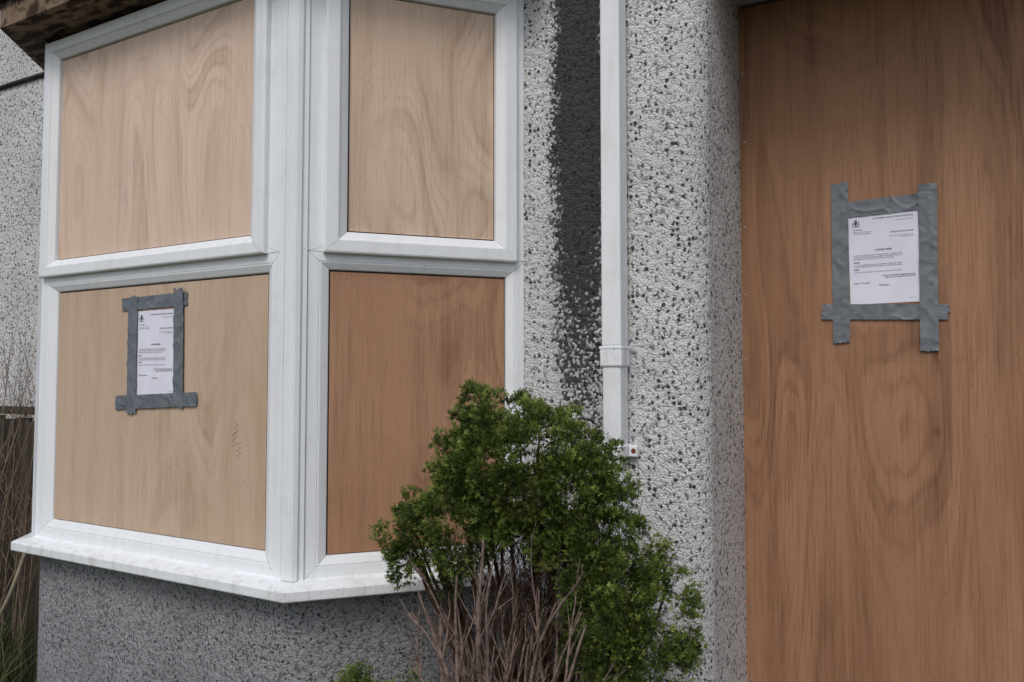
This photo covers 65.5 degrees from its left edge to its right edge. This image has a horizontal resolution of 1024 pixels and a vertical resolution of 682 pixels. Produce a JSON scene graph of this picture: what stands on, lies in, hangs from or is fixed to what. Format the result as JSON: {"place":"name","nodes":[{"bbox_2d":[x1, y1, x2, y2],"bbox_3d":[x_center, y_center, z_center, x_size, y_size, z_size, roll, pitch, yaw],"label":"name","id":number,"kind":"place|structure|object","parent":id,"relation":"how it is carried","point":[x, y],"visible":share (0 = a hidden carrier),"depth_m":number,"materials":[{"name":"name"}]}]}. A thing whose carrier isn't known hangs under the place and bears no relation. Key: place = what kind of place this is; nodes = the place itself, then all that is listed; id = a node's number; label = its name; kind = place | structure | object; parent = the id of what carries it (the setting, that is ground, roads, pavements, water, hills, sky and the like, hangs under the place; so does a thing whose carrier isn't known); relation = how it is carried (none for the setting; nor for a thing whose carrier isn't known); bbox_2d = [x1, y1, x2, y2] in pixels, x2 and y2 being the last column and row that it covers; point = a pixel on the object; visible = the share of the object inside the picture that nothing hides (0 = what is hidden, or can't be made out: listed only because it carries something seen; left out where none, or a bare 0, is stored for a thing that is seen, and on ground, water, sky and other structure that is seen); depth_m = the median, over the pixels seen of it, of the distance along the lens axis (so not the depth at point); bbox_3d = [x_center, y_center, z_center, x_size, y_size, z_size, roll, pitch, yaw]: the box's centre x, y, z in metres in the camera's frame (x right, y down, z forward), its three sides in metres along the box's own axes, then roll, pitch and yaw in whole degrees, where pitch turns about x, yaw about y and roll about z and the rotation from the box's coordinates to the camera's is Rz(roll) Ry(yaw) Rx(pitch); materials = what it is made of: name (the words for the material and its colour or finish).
{"place":"outdoors","nodes":[
{"label":"outdoors","id":0,"kind":"place"},
{"bbox_2d":[0,589,38,681],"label":"grass","id":1,"kind":"structure","parent":0,"point":[13,671],"depth_m":3.52,"materials":[{"name":"plant"}]},
{"bbox_2d":[0,0,166,69],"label":"bay roof fascia","id":2,"kind":"structure","parent":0,"point":[29,28],"depth_m":3.01,"materials":[{"name":"brown wood"}]},
{"label":"ground","id":3,"kind":"structure","parent":0,"visible":0},
{"bbox_2d":[0,553,26,617],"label":"garden hose","id":4,"kind":"object","parent":3,"relation":"on","point":[13,585],"visible":0.97,"depth_m":3.21,"materials":[{"name":"beige rubber"}]},
{"bbox_2d":[0,302,37,680],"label":"dry weed stems","id":5,"kind":"object","parent":3,"relation":"on","point":[1,538],"visible":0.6,"depth_m":3.72,"materials":[{"name":"plant"}]},
{"bbox_2d":[0,406,39,680],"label":"wooden fence","id":6,"kind":"object","parent":3,"relation":"on","point":[33,603],"visible":0.38,"depth_m":3.90,"materials":[{"name":"brown wood"}]},
{"bbox_2d":[37,556,520,681],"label":"bay dado wall","id":7,"kind":"structure","parent":3,"relation":"on","point":[96,624],"depth_m":2.60,"materials":[{"name":"grey concrete"}]},
{"bbox_2d":[11,533,529,603],"bbox_3d":[-1.127,0.773,2.971,2.450,0.050,0.659,-2,-3,30],"label":"window sill","id":8,"kind":"structure","parent":7,"relation":"on","point":[262,587],"depth_m":2.50,"materials":[{"name":"white plastic"}]},
{"bbox_2d":[31,42,48,535],"bbox_3d":[-1.855,-0.216,3.148,0.023,1.948,0.042,-2,-3,30],"label":"corner post","id":9,"kind":"object","parent":8,"relation":"on","point":[36,405],"visible":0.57,"depth_m":3.11,"materials":[{"name":"white plastic"}]},
{"bbox_2d":[35,252,279,576],"bbox_3d":[-1.279,0.240,2.802,1.304,1.004,0.032,-2,-3,30],"label":"frame lower front","id":10,"kind":"object","parent":8,"relation":"on","point":[239,558],"visible":0.96,"depth_m":2.78,"materials":[{"name":"white plastic"}]},
{"bbox_2d":[54,274,268,549],"bbox_3d":[-1.263,0.234,2.794,1.136,0.865,0.006,-2,-3,30],"label":"plywood board","id":11,"kind":"object","parent":10,"relation":"attached to","point":[191,472],"visible":1,"depth_m":2.71,"materials":[{"name":"beige wood"}]},
{"bbox_2d":[115,287,196,414],"bbox_3d":[-1.246,0.039,2.784,0.446,0.443,0.010,-2,-3,30],"label":"taped notice","id":12,"kind":"object","parent":11,"relation":"attached to","point":[154,378],"visible":1,"depth_m":2.79,"materials":[{"name":"white paper"}]},
{"bbox_2d":[51,0,282,261],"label":"window frame","id":13,"kind":"object","parent":10,"relation":"on","point":[275,127],"visible":0.25,"depth_m":2.52,"materials":[{"name":"white plastic"}]},
{"bbox_2d":[39,0,271,277],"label":"casement front","id":14,"kind":"object","parent":13,"relation":"attached to","point":[149,19],"visible":1,"depth_m":2.82,"materials":[{"name":"white plastic"}]},
{"bbox_2d":[58,0,253,259],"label":"plywood board","id":15,"kind":"object","parent":14,"relation":"attached to","point":[156,145],"visible":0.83,"depth_m":2.82,"materials":[{"name":"beige wood"}]},
{"bbox_2d":[275,0,310,581],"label":"corner post","id":16,"kind":"object","parent":8,"relation":"on","point":[290,486],"visible":1,"depth_m":2.45,"materials":[{"name":"white plastic"}]},
{"bbox_2d":[304,251,523,578],"bbox_3d":[-0.301,0.229,2.574,0.714,1.004,0.032,1,-3,-20],"label":"frame lower side","id":17,"kind":"object","parent":8,"relation":"on","point":[348,564],"visible":0.72,"depth_m":2.47,"materials":[{"name":"white plastic"}]},
{"bbox_2d":[327,272,503,553],"bbox_3d":[-0.299,0.224,2.576,0.576,0.876,0.006,1,-3,-20],"label":"plywood board","id":18,"kind":"object","parent":17,"relation":"attached to","point":[408,354],"visible":0.71,"depth_m":2.55,"materials":[{"name":"brown wood"}]},
{"bbox_2d":[308,0,523,261],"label":"frame upper side","id":19,"kind":"object","parent":17,"relation":"on","point":[316,126],"visible":0.49,"depth_m":2.50,"materials":[{"name":"white plastic"}]},
{"bbox_2d":[323,0,517,262],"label":"casement side","id":20,"kind":"object","parent":19,"relation":"attached to","point":[505,211],"visible":1,"depth_m":2.59,"materials":[{"name":"white plastic"}]},
{"bbox_2d":[348,0,492,239],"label":"plywood upper side","id":21,"kind":"object","parent":20,"relation":"attached to","point":[420,119],"visible":1,"depth_m":2.61,"materials":[{"name":"beige wood"}]},
{"bbox_2d":[311,0,517,566],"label":"window seal","id":22,"kind":"object","parent":8,"relation":"on","point":[368,272],"visible":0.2,"depth_m":2.54,"materials":[{"name":"black rubber"}]},
{"bbox_2d":[0,0,746,681],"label":"wall front","id":23,"kind":"structure","parent":3,"relation":"on","point":[684,290],"depth_m":2.57,"materials":[{"name":"grey concrete"}]},
{"bbox_2d":[0,72,43,89],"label":"wall cable","id":24,"kind":"object","parent":23,"relation":"attached to","point":[23,80],"depth_m":4.29,"materials":[{"name":"black rubber"}]},
{"bbox_2d":[599,0,638,653],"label":"drainpipe","id":25,"kind":"object","parent":23,"relation":"attached to","point":[614,348],"visible":0.74,"depth_m":2.47,"materials":[{"name":"white plastic"}]},
{"bbox_2d":[738,0,1023,681],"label":"plywood door board","id":26,"kind":"object","parent":23,"relation":"attached to","point":[884,496],"visible":0.97,"depth_m":2.62,"materials":[{"name":"brown wood"}]},
{"bbox_2d":[820,181,950,351],"bbox_3d":[1.221,-0.254,2.628,0.390,0.582,0.010,-2,-3,30],"label":"taped notice","id":27,"kind":"object","parent":26,"relation":"attached to","point":[890,255],"visible":1,"depth_m":2.63,"materials":[{"name":"white paper"}]},
{"bbox_2d":[334,377,708,681],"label":"conifer shrub","id":28,"kind":"object","parent":3,"relation":"on","point":[594,617],"visible":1,"depth_m":2.02,"materials":[{"name":"green plant"}]},
{"bbox_3d":[3.167,0.180,1.228,2.150,2.957,0.600,-2,-3,30],"label":"recess right wall","id":29,"kind":"object","parent":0,"visible":0},
{"bbox_2d":[735,0,779,9],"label":"wall over door","id":30,"kind":"structure","parent":29,"relation":"on","point":[742,4],"depth_m":2.88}
]}

